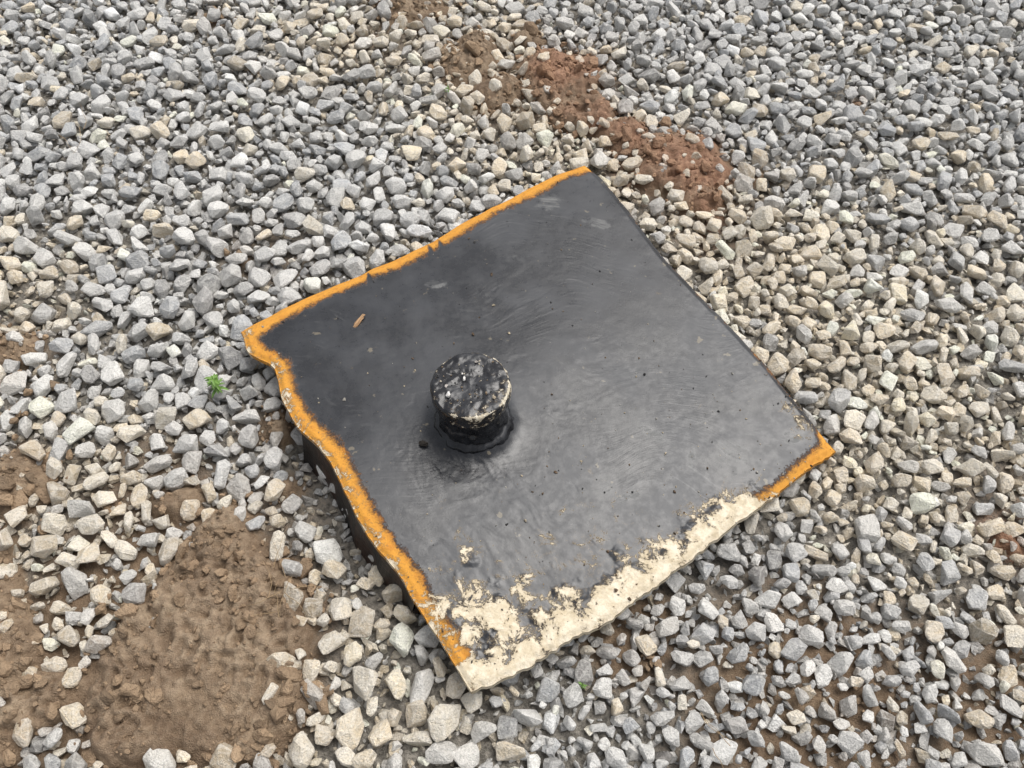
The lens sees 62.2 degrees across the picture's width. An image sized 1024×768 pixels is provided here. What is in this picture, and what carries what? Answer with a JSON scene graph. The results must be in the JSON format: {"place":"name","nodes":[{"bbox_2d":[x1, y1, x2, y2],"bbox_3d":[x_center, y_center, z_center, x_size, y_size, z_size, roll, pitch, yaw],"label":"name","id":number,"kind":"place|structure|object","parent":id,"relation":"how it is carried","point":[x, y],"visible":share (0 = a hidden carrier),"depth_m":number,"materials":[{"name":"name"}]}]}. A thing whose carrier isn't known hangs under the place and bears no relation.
{"place":"outdoors","nodes":[
{"label":"outdoors","id":0,"kind":"place"},
{"bbox_2d":[0,0,1023,767],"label":"gravel","id":1,"kind":"structure","parent":0,"point":[114,58],"depth_m":2.00,"materials":[{"name":"grey gravel"}]},
{"bbox_2d":[59,104,86,150],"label":"dry grass stems","id":2,"kind":"object","parent":1,"relation":"on","point":[79,129],"visible":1,"depth_m":2.24,"materials":[{"name":"beige plant"}]},
{"bbox_2d":[204,373,228,397],"bbox_3d":[-0.634,0.008,1.833,0.041,0.082,0.050,-22,61,-13],"label":"weed seedling","id":3,"kind":"object","parent":1,"relation":"on","point":[214,382],"visible":1,"depth_m":1.81,"materials":[{"name":"green plant"}]},
{"bbox_2d":[701,712,730,766],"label":"dry grass stems","id":4,"kind":"object","parent":1,"relation":"on","point":[717,732],"visible":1,"depth_m":1.45,"materials":[{"name":"beige plant"}]},
{"bbox_2d":[0,0,1023,767],"bbox_3d":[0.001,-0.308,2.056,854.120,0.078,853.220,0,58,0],"label":"ground","id":5,"kind":"structure","parent":0,"point":[190,728],"depth_m":1.69,"materials":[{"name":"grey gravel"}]},
{"bbox_2d":[241,530,326,618],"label":"dry grass stems","id":6,"kind":"object","parent":5,"relation":"on","point":[275,587],"visible":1,"depth_m":1.57,"materials":[{"name":"beige plant"}]},
{"bbox_2d":[241,166,835,693],"bbox_3d":[0.055,-0.014,1.776,0.992,0.293,0.974,-31,63,-18],"label":"square steel hatch cover","id":7,"kind":"object","parent":5,"relation":"on","point":[581,344],"visible":1,"depth_m":1.73,"materials":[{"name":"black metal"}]},
{"bbox_2d":[353,314,364,327],"bbox_3d":[-0.335,-0.139,1.864,0.011,0.005,0.040,28,62,17],"label":"wood chip","id":8,"kind":"object","parent":7,"relation":"on","point":[358,320],"visible":1,"depth_m":1.86,"materials":[{"name":"beige wood"}]},
{"bbox_2d":[262,181,830,678],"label":"dirt crumbs","id":9,"kind":"object","parent":7,"relation":"on","point":[422,443],"visible":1,"depth_m":1.64,"materials":[{"name":"soil"}]},
{"bbox_2d":[578,682,587,689],"bbox_3d":[0.124,0.541,1.518,0.019,0.052,0.012,32,63,18],"label":"weed seedling","id":10,"kind":"object","parent":5,"relation":"on","point":[582,685],"visible":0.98,"depth_m":1.50,"materials":[{"name":"green plant"}]}
]}

